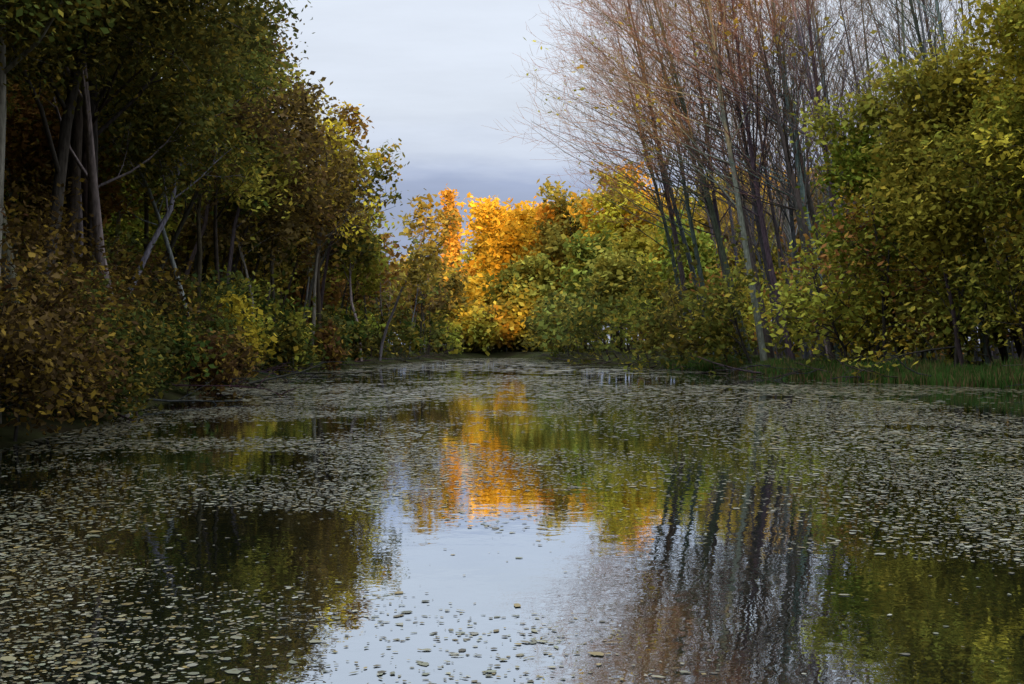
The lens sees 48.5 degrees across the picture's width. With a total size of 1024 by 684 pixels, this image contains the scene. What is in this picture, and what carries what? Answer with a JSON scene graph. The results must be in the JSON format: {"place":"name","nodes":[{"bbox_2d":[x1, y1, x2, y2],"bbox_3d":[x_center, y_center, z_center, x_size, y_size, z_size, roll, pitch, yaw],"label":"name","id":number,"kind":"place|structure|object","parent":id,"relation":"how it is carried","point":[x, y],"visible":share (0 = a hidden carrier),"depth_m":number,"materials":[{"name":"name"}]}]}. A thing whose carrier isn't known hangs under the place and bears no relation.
{"place":"outdoors","nodes":[
{"label":"outdoors","id":0,"kind":"place"},
{"bbox_2d":[0,345,1017,447],"bbox_3d":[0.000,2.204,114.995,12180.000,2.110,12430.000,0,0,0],"label":"ground","id":1,"kind":"structure","parent":0,"point":[6,434],"depth_m":71.00,"materials":[{"name":"brown soil"}]},
{"bbox_2d":[0,0,471,447],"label":"trees","id":2,"kind":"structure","parent":1,"relation":"on","point":[169,30],"depth_m":46.88,"materials":[{"name":"green plant"}]},
{"bbox_2d":[98,338,1023,420],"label":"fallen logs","id":3,"kind":"object","parent":1,"relation":"on","point":[253,382],"visible":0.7,"depth_m":65.89,"materials":[{"name":"wood"}]},
{"bbox_2d":[342,157,1015,355],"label":"trees","id":4,"kind":"object","parent":1,"relation":"on","point":[503,292],"depth_m":181.12,"materials":[{"name":"yellow plant"}]},
{"bbox_2d":[481,0,1021,365],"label":"bare trees","id":5,"kind":"object","parent":1,"relation":"on","point":[746,159],"depth_m":81.30,"materials":[{"name":"brown plant"}]},
{"bbox_2d":[517,0,1023,382],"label":"trees","id":6,"kind":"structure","parent":1,"relation":"on","point":[626,260],"depth_m":63.10,"materials":[{"name":"green plant"}]},
{"bbox_2d":[663,352,1023,388],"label":"bank grass","id":7,"kind":"structure","parent":1,"relation":"on","point":[995,375],"depth_m":58.99,"materials":[{"name":"green plant"}]},
{"bbox_2d":[0,358,1023,683],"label":"water","id":8,"kind":"structure","parent":0,"point":[674,566],"depth_m":11.61,"materials":[{"name":"grey liquid"}]},
{"bbox_2d":[0,358,1023,683],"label":"floating leaves","id":9,"kind":"object","parent":8,"relation":"on","point":[430,476],"visible":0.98,"depth_m":17.34,"materials":[{"name":"plant"}]},
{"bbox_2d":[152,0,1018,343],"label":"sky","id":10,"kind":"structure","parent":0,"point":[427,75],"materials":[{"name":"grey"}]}
]}

